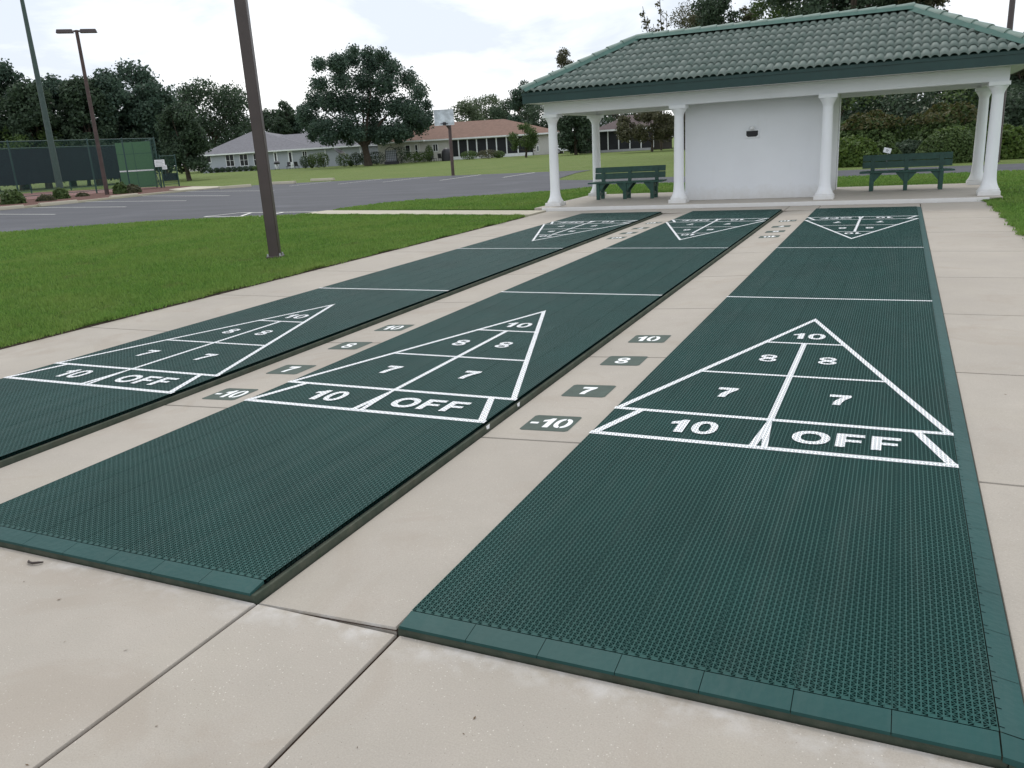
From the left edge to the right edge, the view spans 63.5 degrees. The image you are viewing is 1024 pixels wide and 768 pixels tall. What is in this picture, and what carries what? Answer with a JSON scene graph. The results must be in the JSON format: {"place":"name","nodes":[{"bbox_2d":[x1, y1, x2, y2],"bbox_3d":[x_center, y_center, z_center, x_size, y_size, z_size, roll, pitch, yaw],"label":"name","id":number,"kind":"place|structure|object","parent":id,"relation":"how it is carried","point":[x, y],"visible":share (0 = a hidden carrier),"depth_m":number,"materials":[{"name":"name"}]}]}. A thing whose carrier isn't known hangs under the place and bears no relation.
{"place":"outdoors","nodes":[
{"label":"outdoors","id":0,"kind":"place"},
{"bbox_2d":[0,212,524,347],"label":"lawn","id":1,"kind":"structure","parent":0,"point":[60,317],"depth_m":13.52,"materials":[{"name":"green plant"}]},
{"bbox_2d":[234,0,284,257],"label":"light pole","id":2,"kind":"object","parent":1,"relation":"on","point":[255,113],"visible":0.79,"depth_m":13.10,"materials":[{"name":"brown metal"}]},
{"bbox_2d":[306,210,545,216],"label":"sidewalk","id":3,"kind":"structure","parent":0,"point":[526,213],"depth_m":21.46,"materials":[{"name":"concrete"}]},
{"bbox_2d":[0,202,1023,767],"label":"walkway","id":4,"kind":"structure","parent":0,"point":[266,682],"depth_m":3.02,"materials":[{"name":"concrete"}]},
{"bbox_2d":[202,388,257,399],"bbox_3d":[-2.022,0.071,5.937,0.304,0.013,0.276,4,18,24],"label":"painted number pad","id":5,"kind":"object","parent":4,"relation":"on","point":[230,394],"visible":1,"depth_m":5.93,"materials":[{"name":"green paint"}]},
{"bbox_2d":[266,365,315,373],"bbox_3d":[-1.742,-0.116,6.528,0.304,0.012,0.276,4,18,24],"label":"painted number pad","id":6,"kind":"object","parent":4,"relation":"on","point":[291,369],"visible":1,"depth_m":6.52,"materials":[{"name":"green paint"}]},
{"bbox_2d":[0,212,661,467],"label":"shuffleboard court","id":7,"kind":"object","parent":4,"relation":"on","point":[47,407],"visible":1,"depth_m":7.46,"materials":[{"name":"green tile"}]},
{"bbox_2d":[328,342,371,348],"bbox_3d":[-1.413,-0.336,7.223,0.304,0.012,0.276,4,18,24],"label":"painted number pad","id":8,"kind":"object","parent":4,"relation":"on","point":[350,345],"visible":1,"depth_m":7.22,"materials":[{"name":"green paint"}]},
{"bbox_2d":[0,209,782,604],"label":"shuffleboard court","id":9,"kind":"object","parent":4,"relation":"on","point":[258,499],"visible":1,"depth_m":4.75,"materials":[{"name":"green tile"}]},
{"bbox_2d":[374,325,412,330],"bbox_3d":[-1.117,-0.534,7.849,0.304,0.012,0.276,4,18,24],"label":"painted number pad","id":10,"kind":"object","parent":4,"relation":"on","point":[393,327],"visible":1,"depth_m":7.84,"materials":[{"name":"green paint"}]},
{"bbox_2d":[39,204,978,767],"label":"joint filler","id":11,"kind":"object","parent":4,"relation":"on","point":[319,716],"visible":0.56,"depth_m":2.65,"materials":[{"name":"black rubber"}]},
{"bbox_2d":[520,415,581,431],"bbox_3d":[0.233,0.232,4.921,0.304,0.013,0.276,4,18,24],"label":"painted number pad","id":12,"kind":"object","parent":4,"relation":"on","point":[551,423],"visible":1,"depth_m":4.91,"materials":[{"name":"green paint"}]},
{"bbox_2d":[561,385,615,396],"bbox_3d":[0.512,0.045,5.512,0.304,0.013,0.276,4,18,24],"label":"painted number pad","id":13,"kind":"object","parent":4,"relation":"on","point":[589,390],"visible":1,"depth_m":5.51,"materials":[{"name":"green paint"}]},
{"bbox_2d":[600,356,647,365],"bbox_3d":[0.842,-0.175,6.207,0.304,0.013,0.276,4,18,24],"label":"painted number pad","id":14,"kind":"object","parent":4,"relation":"on","point":[626,360],"visible":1,"depth_m":6.21,"materials":[{"name":"green paint"}]},
{"bbox_2d":[628,335,670,342],"bbox_3d":[1.138,-0.373,6.832,0.304,0.013,0.276,4,18,24],"label":"painted number pad","id":15,"kind":"object","parent":4,"relation":"on","point":[649,338],"visible":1,"depth_m":6.83,"materials":[{"name":"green paint"}]},
{"bbox_2d":[398,206,1023,767],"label":"shuffleboard court","id":16,"kind":"object","parent":4,"relation":"on","point":[756,492],"visible":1,"depth_m":3.34,"materials":[{"name":"green tile"}]},
{"bbox_2d":[0,137,1023,207],"bbox_3d":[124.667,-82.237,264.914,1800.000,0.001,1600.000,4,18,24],"label":"lawn ground","id":17,"kind":"structure","parent":0,"point":[568,161],"depth_m":72.26,"materials":[{"name":"green plant"}]},
{"bbox_2d":[0,82,10,189],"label":"tree","id":18,"kind":"object","parent":17,"relation":"on","point":[3,116],"visible":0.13,"depth_m":83.42,"materials":[{"name":"green plant"}]},
{"bbox_2d":[0,58,43,189],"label":"tree","id":19,"kind":"object","parent":17,"relation":"on","point":[9,75],"visible":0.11,"depth_m":84.77,"materials":[{"name":"green plant"}]},
{"bbox_2d":[0,125,67,189],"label":"shrub","id":20,"kind":"object","parent":17,"relation":"on","point":[39,136],"visible":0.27,"depth_m":82.39,"materials":[{"name":"green plant"}]},
{"bbox_2d":[0,76,68,188],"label":"tree","id":21,"kind":"object","parent":17,"relation":"on","point":[24,116],"visible":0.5,"depth_m":81.90,"materials":[{"name":"green plant"}]},
{"bbox_2d":[29,72,85,186],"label":"tree","id":22,"kind":"object","parent":17,"relation":"on","point":[52,82],"visible":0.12,"depth_m":86.09,"materials":[{"name":"green plant"}]},
{"bbox_2d":[39,126,125,185],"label":"shrub","id":23,"kind":"object","parent":17,"relation":"on","point":[78,132],"visible":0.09,"depth_m":85.60,"materials":[{"name":"green plant"}]},
{"bbox_2d":[56,74,123,184],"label":"tree","id":24,"kind":"object","parent":17,"relation":"on","point":[72,97],"visible":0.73,"depth_m":84.08,"materials":[{"name":"green plant"}]},
{"bbox_2d":[0,186,191,206],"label":"mulch bed","id":25,"kind":"object","parent":17,"relation":"on","point":[73,197],"visible":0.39,"depth_m":50.97,"materials":[{"name":"brown soil"}]},
{"bbox_2d":[0,188,26,204],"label":"shrub","id":26,"kind":"object","parent":25,"relation":"on","point":[10,196],"visible":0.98,"depth_m":45.92,"materials":[{"name":"green plant"}]},
{"bbox_2d":[20,0,63,187],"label":"floodlight pole","id":27,"kind":"object","parent":25,"relation":"on","point":[52,151],"visible":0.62,"depth_m":51.78,"materials":[{"name":"grey metal"}]},
{"bbox_2d":[35,194,56,201],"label":"shrub","id":28,"kind":"object","parent":25,"relation":"on","point":[44,197],"visible":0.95,"depth_m":47.59,"materials":[{"name":"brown plant"}]},
{"bbox_2d":[51,187,70,198],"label":"shrub","id":29,"kind":"object","parent":25,"relation":"on","point":[60,193],"visible":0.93,"depth_m":49.65,"materials":[{"name":"green plant"}]},
{"bbox_2d":[56,29,108,194],"bbox_3d":[-26.120,-16.782,51.450,2.255,9.800,0.416,-8,17,-16],"label":"light pole","id":30,"kind":"object","parent":25,"relation":"on","point":[94,126],"visible":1,"depth_m":51.09,"materials":[{"name":"brown metal"}]},
{"bbox_2d":[112,181,127,193],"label":"shrub","id":31,"kind":"object","parent":25,"relation":"on","point":[119,187],"visible":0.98,"depth_m":52.77,"materials":[{"name":"green plant"}]},
{"bbox_2d":[127,184,141,192],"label":"shrub","id":32,"kind":"object","parent":25,"relation":"on","point":[132,188],"visible":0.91,"depth_m":53.03,"materials":[{"name":"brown plant"}]},
{"bbox_2d":[23,186,172,198],"bbox_3d":[-40.179,-11.056,52.182,15.800,0.001,35.500,4,18,24],"label":"tennis court surface","id":33,"kind":"object","parent":17,"relation":"on","point":[70,194],"visible":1,"depth_m":63.08,"materials":[{"name":"green plant"}]},
{"bbox_2d":[0,145,120,193],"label":"windscreen","id":34,"kind":"object","parent":33,"relation":"on","point":[37,160],"visible":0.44,"depth_m":69.13,"materials":[{"name":"teal"}]},
{"bbox_2d":[0,137,162,198],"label":"chain link fence","id":35,"kind":"object","parent":33,"relation":"on","point":[92,167],"visible":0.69,"depth_m":56.51,"materials":[{"name":"teal"}]},
{"bbox_2d":[115,141,160,187],"bbox_3d":[-28.170,-16.571,62.676,3.399,3.438,0.578,1,17,14],"label":"practice board","id":36,"kind":"object","parent":33,"relation":"on","point":[135,151],"visible":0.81,"depth_m":62.64,"materials":[{"name":"green paint"}]},
{"bbox_2d":[24,189,190,207],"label":"kerb","id":37,"kind":"structure","parent":17,"relation":"on","point":[79,201],"depth_m":46.12,"materials":[{"name":"concrete"}]},
{"bbox_2d":[83,68,143,181],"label":"tree","id":38,"kind":"object","parent":17,"relation":"on","point":[117,97],"visible":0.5,"depth_m":85.57,"materials":[{"name":"green plant"}]},
{"bbox_2d":[100,57,174,174],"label":"tree","id":39,"kind":"object","parent":17,"relation":"on","point":[128,77],"visible":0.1,"depth_m":90.61,"materials":[{"name":"green plant"}]},
{"bbox_2d":[119,126,173,172],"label":"shrub","id":40,"kind":"object","parent":17,"relation":"on","point":[137,135],"visible":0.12,"depth_m":87.13,"materials":[{"name":"green plant"}]},
{"bbox_2d":[124,78,180,173],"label":"tree","id":41,"kind":"object","parent":17,"relation":"on","point":[153,100],"visible":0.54,"depth_m":87.16,"materials":[{"name":"green plant"}]},
{"bbox_2d":[158,154,179,186],"bbox_3d":[-26.051,-16.206,62.825,0.145,2.380,1.458,6,19,30],"label":"chain link fence","id":42,"kind":"object","parent":17,"relation":"on","point":[168,177],"visible":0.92,"depth_m":62.95,"materials":[{"name":"teal"}]},
{"bbox_2d":[153,101,212,180],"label":"bushy tree","id":43,"kind":"object","parent":17,"relation":"on","point":[188,147],"visible":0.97,"depth_m":81.58,"materials":[{"name":"green plant"}]},
{"bbox_2d":[169,186,218,190],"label":"concrete ramp","id":44,"kind":"structure","parent":17,"relation":"on","point":[193,188],"depth_m":53.57,"materials":[{"name":"beige concrete"}]},
{"bbox_2d":[168,75,251,151],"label":"tree","id":45,"kind":"object","parent":17,"relation":"on","point":[226,103],"visible":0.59,"depth_m":147.83,"materials":[{"name":"green plant"}]},
{"bbox_2d":[0,217,523,349],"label":"soil edge","id":46,"kind":"object","parent":17,"relation":"on","point":[89,326],"visible":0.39,"depth_m":10.22,"materials":[{"name":"brown soil"}]},
{"bbox_2d":[248,108,288,131],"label":"tree","id":47,"kind":"object","parent":17,"relation":"on","point":[269,116],"visible":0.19,"depth_m":167.84,"materials":[{"name":"green plant"}]},
{"bbox_2d":[269,99,298,134],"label":"tree","id":48,"kind":"object","parent":17,"relation":"on","point":[283,126],"visible":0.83,"depth_m":162.78,"materials":[{"name":"green plant"}]},
{"bbox_2d":[201,132,378,172],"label":"gray house","id":49,"kind":"structure","parent":17,"relation":"on","point":[283,150],"depth_m":132.89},
{"bbox_2d":[225,154,234,166],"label":"window","id":50,"kind":"structure","parent":49,"relation":"in","point":[230,162],"depth_m":134.50,"materials":[{"name":"white paint"}]},
{"bbox_2d":[239,154,248,165],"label":"window","id":51,"kind":"structure","parent":49,"relation":"in","point":[243,158],"depth_m":133.78,"materials":[{"name":"white paint"}]},
{"bbox_2d":[290,120,307,133],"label":"tree","id":52,"kind":"object","parent":17,"relation":"on","point":[296,127],"visible":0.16,"depth_m":164.37,"materials":[{"name":"green plant"}]},
{"bbox_2d":[318,152,329,167],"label":"clipped shrub","id":53,"kind":"object","parent":17,"relation":"on","point":[326,158],"visible":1,"depth_m":120.82,"materials":[{"name":"green plant"}]},
{"bbox_2d":[335,153,350,165],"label":"clipped shrub","id":54,"kind":"object","parent":17,"relation":"on","point":[343,160],"visible":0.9,"depth_m":118.69,"materials":[{"name":"green plant"}]},
{"bbox_2d":[293,43,434,165],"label":"oak tree","id":55,"kind":"object","parent":17,"relation":"on","point":[367,132],"visible":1,"depth_m":109.33,"materials":[{"name":"green plant"}]},
{"bbox_2d":[370,151,385,164],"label":"clipped shrub","id":56,"kind":"object","parent":17,"relation":"on","point":[377,157],"visible":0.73,"depth_m":114.78,"materials":[{"name":"green plant"}]},
{"bbox_2d":[384,147,398,164],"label":"garden trellis","id":57,"kind":"object","parent":17,"relation":"on","point":[390,156],"visible":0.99,"depth_m":113.58,"materials":[{"name":"metal"}]},
{"bbox_2d":[433,109,454,174],"bbox_3d":[-3.950,-14.713,50.480,1.142,3.900,0.846,-15,20,-35],"label":"basketball hoop","id":58,"kind":"object","parent":17,"relation":"on","point":[444,117],"visible":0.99,"depth_m":50.10,"materials":[{"name":"white paint"}]},
{"bbox_2d":[441,148,449,160],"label":"covered grill","id":59,"kind":"object","parent":17,"relation":"on","point":[445,153],"visible":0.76,"depth_m":114.24,"materials":[{"name":"fabric"}]},
{"bbox_2d":[448,99,486,121],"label":"tree","id":60,"kind":"object","parent":17,"relation":"on","point":[464,109],"visible":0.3,"depth_m":192.89,"materials":[{"name":"green plant"}]},
{"bbox_2d":[373,119,563,163],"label":"red roofed house","id":61,"kind":"structure","parent":17,"relation":"on","point":[479,136],"depth_m":121.32,"materials":[{"name":"beige paint"}]},
{"bbox_2d":[460,150,478,159],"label":"clipped shrub","id":62,"kind":"object","parent":17,"relation":"on","point":[468,153],"visible":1,"depth_m":113.01,"materials":[{"name":"green plant"}]},
{"bbox_2d":[476,149,497,158],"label":"clipped shrub","id":63,"kind":"object","parent":17,"relation":"on","point":[484,154],"visible":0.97,"depth_m":112.82,"materials":[{"name":"green plant"}]},
{"bbox_2d":[464,93,510,119],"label":"tree","id":64,"kind":"object","parent":17,"relation":"on","point":[491,100],"visible":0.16,"depth_m":198.66,"materials":[{"name":"green plant"}]},
{"bbox_2d":[488,97,527,120],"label":"tree","id":65,"kind":"object","parent":17,"relation":"on","point":[497,113],"visible":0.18,"depth_m":169.96,"materials":[{"name":"green plant"}]},
{"bbox_2d":[0,163,1023,231],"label":"parking lot","id":66,"kind":"structure","parent":17,"relation":"on","point":[300,198],"depth_m":33.41,"materials":[{"name":"grey asphalt"}]},
{"bbox_2d":[38,200,77,206],"bbox_3d":[-22.855,-9.115,41.661,0.237,0.170,2.000,5,18,28],"label":"wheel stop","id":67,"kind":"object","parent":66,"relation":"on","point":[57,203],"visible":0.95,"depth_m":41.54,"materials":[{"name":"concrete"}]},
{"bbox_2d":[40,173,528,216],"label":"parking stripes","id":68,"kind":"object","parent":66,"relation":"on","point":[223,214],"visible":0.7,"depth_m":26.47,"materials":[{"name":"paint"}]},
{"bbox_2d":[506,122,538,157],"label":"tree","id":69,"kind":"object","parent":17,"relation":"on","point":[531,141],"visible":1,"depth_m":102.63,"materials":[{"name":"green plant"}]},
{"bbox_2d":[506,80,542,122],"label":"tree","id":70,"kind":"object","parent":17,"relation":"on","point":[516,103],"visible":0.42,"depth_m":155.72,"materials":[{"name":"green plant"}]},
{"bbox_2d":[517,105,558,129],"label":"tree","id":71,"kind":"object","parent":17,"relation":"on","point":[533,115],"visible":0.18,"depth_m":131.31,"materials":[{"name":"green plant"}]},
{"bbox_2d":[552,47,573,132],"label":"tree","id":72,"kind":"object","parent":17,"relation":"on","point":[561,58],"visible":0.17,"depth_m":139.23,"materials":[{"name":"green plant"}]},
{"bbox_2d":[557,115,600,154],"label":"tree","id":73,"kind":"object","parent":17,"relation":"on","point":[575,142],"visible":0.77,"depth_m":100.89,"materials":[{"name":"green plant"}]},
{"bbox_2d":[589,113,635,126],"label":"tree","id":74,"kind":"object","parent":17,"relation":"on","point":[610,118],"visible":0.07,"depth_m":139.95,"materials":[{"name":"green plant"}]},
{"bbox_2d":[614,111,684,151],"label":"tree","id":75,"kind":"object","parent":17,"relation":"on","point":[663,127],"visible":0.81,"depth_m":90.29,"materials":[{"name":"green plant"}]},
{"bbox_2d":[639,1,671,149],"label":"bare sapling","id":76,"kind":"object","parent":17,"relation":"on","point":[647,23],"visible":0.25,"depth_m":94.78,"materials":[{"name":"green plant"}]},
{"bbox_2d":[665,0,699,149],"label":"tree","id":77,"kind":"object","parent":17,"relation":"on","point":[684,20],"visible":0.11,"depth_m":87.14,"materials":[{"name":"green plant"}]},
{"bbox_2d":[686,14,726,26],"bbox_3d":[14.650,-22.773,62.377,3.686,10.683,4.648,-8,17,-16],"label":"tree","id":78,"kind":"object","parent":17,"relation":"on","point":[693,20],"visible":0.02,"depth_m":61.45,"materials":[{"name":"green plant"}]},
{"bbox_2d":[688,0,743,26],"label":"tree","id":79,"kind":"object","parent":17,"relation":"on","point":[707,9],"visible":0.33,"depth_m":56.95,"materials":[{"name":"green plant"}]},
{"bbox_2d":[739,5,757,21],"bbox_3d":[17.750,-23.331,63.573,3.610,10.739,3.138,-8,17,-16],"label":"tree","id":80,"kind":"object","parent":17,"relation":"on","point":[748,17],"visible":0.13,"depth_m":62.04,"materials":[{"name":"green plant"}]},
{"bbox_2d":[518,2,1023,211],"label":"pavilion","id":81,"kind":"structure","parent":17,"relation":"on","point":[784,85],"depth_m":18.41,"materials":[{"name":"paint"}]},
{"bbox_2d":[588,165,666,199],"bbox_3d":[3.002,-5.237,21.508,1.970,0.799,0.594,4,18,24],"label":"park bench","id":82,"kind":"object","parent":81,"relation":"on","point":[626,186],"visible":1,"depth_m":21.53,"materials":[{"name":"green paint"}]},
{"bbox_2d":[745,126,758,137],"bbox_3d":[5.419,-5.693,18.677,0.310,0.260,0.120,4,18,24],"label":"wall light","id":83,"kind":"object","parent":81,"relation":"attached to","point":[751,133],"visible":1,"depth_m":18.71,"materials":[{"name":"white paint"}]},
{"bbox_2d":[859,152,954,190],"bbox_3d":[9.093,-4.894,19.078,1.970,0.799,0.594,4,18,24],"label":"park bench","id":84,"kind":"object","parent":81,"relation":"on","point":[905,174],"visible":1,"depth_m":19.10,"materials":[{"name":"green paint"}]},
{"bbox_2d":[746,0,802,20],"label":"tree","id":85,"kind":"object","parent":17,"relation":"on","point":[765,7],"visible":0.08,"depth_m":58.44,"materials":[{"name":"green plant"}]},
{"bbox_2d":[755,0,849,17],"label":"tree","id":86,"kind":"object","parent":17,"relation":"on","point":[780,3],"visible":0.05,"depth_m":52.90,"materials":[{"name":"green plant"}]},
{"bbox_2d":[787,0,904,119],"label":"tree","id":87,"kind":"object","parent":17,"relation":"on","point":[817,8],"visible":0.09,"depth_m":49.16,"materials":[{"name":"green plant"}]},
{"bbox_2d":[838,134,883,166],"bbox_3d":[13.793,-9.469,33.544,2.167,1.260,2.308,-12,18,-26],"label":"shrub","id":88,"kind":"object","parent":17,"relation":"on","point":[849,155],"visible":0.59,"depth_m":32.99,"materials":[{"name":"green plant"}]},
{"bbox_2d":[840,95,902,134],"bbox_3d":[17.899,-13.589,42.421,3.729,3.766,3.734,-10,17,-21],"label":"shrub","id":89,"kind":"object","parent":17,"relation":"on","point":[855,104],"visible":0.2,"depth_m":41.58,"materials":[{"name":"green plant"}]},
{"bbox_2d":[839,109,910,146],"bbox_3d":[15.747,-10.884,36.270,3.799,2.240,3.112,4,18,24],"label":"shrub","id":90,"kind":"object","parent":17,"relation":"on","point":[863,125],"visible":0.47,"depth_m":35.57,"materials":[{"name":"green plant"}]},
{"bbox_2d":[873,139,902,161],"bbox_3d":[15.048,-9.452,33.631,1.656,1.024,1.364,4,18,24],"label":"shrub","id":91,"kind":"object","parent":17,"relation":"on","point":[881,143],"visible":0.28,"depth_m":33.26,"materials":[{"name":"green plant"}]},
{"bbox_2d":[841,0,949,109],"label":"tree","id":92,"kind":"object","parent":17,"relation":"on","point":[922,3],"visible":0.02,"depth_m":49.95,"materials":[{"name":"green plant"}]},
{"bbox_2d":[864,91,945,138],"bbox_3d":[19.524,-13.062,40.725,4.859,3.517,4.050,4,18,24],"label":"shrub","id":93,"kind":"object","parent":17,"relation":"on","point":[899,109],"visible":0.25,"depth_m":39.99,"materials":[{"name":"green plant"}]},
{"bbox_2d":[895,139,929,160],"bbox_3d":[16.570,-9.761,34.512,2.172,0.970,1.842,4,18,24],"label":"shrub","id":94,"kind":"object","parent":17,"relation":"on","point":[907,146],"visible":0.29,"depth_m":34.11,"materials":[{"name":"green plant"}]},
{"bbox_2d":[895,0,949,115],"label":"tree","id":95,"kind":"object","parent":17,"relation":"on","point":[933,3],"visible":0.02,"depth_m":47.15,"materials":[{"name":"green plant"}]},
{"bbox_2d":[897,101,988,155],"bbox_3d":[18.404,-10.742,35.024,4.358,2.362,3.676,4,18,24],"label":"shrub","id":96,"kind":"object","parent":17,"relation":"on","point":[933,118],"visible":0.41,"depth_m":34.40,"materials":[{"name":"green plant"}]},
{"bbox_2d":[915,126,985,162],"bbox_3d":[17.062,-9.319,32.071,2.669,1.419,2.165,4,18,24],"label":"shrub","id":97,"kind":"object","parent":17,"relation":"on","point":[954,139],"visible":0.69,"depth_m":31.57,"materials":[{"name":"green plant"}]},
{"bbox_2d":[925,88,1008,129],"bbox_3d":[22.066,-13.140,40.582,4.470,3.456,3.737,4,18,24],"label":"tree","id":98,"kind":"object","parent":17,"relation":"on","point":[959,95],"visible":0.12,"depth_m":39.72,"materials":[{"name":"green plant"}]},
{"bbox_2d":[986,123,1023,158],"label":"shrub","id":99,"kind":"object","parent":17,"relation":"on","point":[1012,144],"visible":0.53,"depth_m":31.90,"materials":[{"name":"green plant"}]},
{"bbox_2d":[989,79,1023,111],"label":"tree","id":100,"kind":"object","parent":17,"relation":"on","point":[1019,82],"visible":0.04,"depth_m":48.58,"materials":[{"name":"green plant"}]},
{"bbox_2d":[998,0,1015,161],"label":"street lamp pole","id":101,"kind":"object","parent":17,"relation":"on","point":[1011,12],"visible":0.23,"depth_m":28.95,"materials":[{"name":"brown metal"}]},
{"bbox_2d":[1003,84,1023,133],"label":"shrub","id":102,"kind":"object","parent":17,"relation":"on","point":[1016,117],"visible":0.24,"depth_m":40.52,"materials":[{"name":"green plant"}]},
{"bbox_2d":[0,0,1023,140],"label":"sky","id":103,"kind":"structure","parent":0,"point":[461,49],"materials":[{"name":"white"}]},
{"bbox_2d":[579,115,671,153],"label":"brown roofed house","id":104,"kind":"structure","parent":0,"point":[609,142],"depth_m":106.64,"materials":[{"name":"paint"}]},
{"bbox_2d":[333,169,1023,238],"bbox_3d":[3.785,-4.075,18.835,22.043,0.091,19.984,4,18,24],"label":"grass","id":105,"kind":"structure","parent":0,"point":[1010,209],"depth_m":23.43,"materials":[{"name":"green plant"}]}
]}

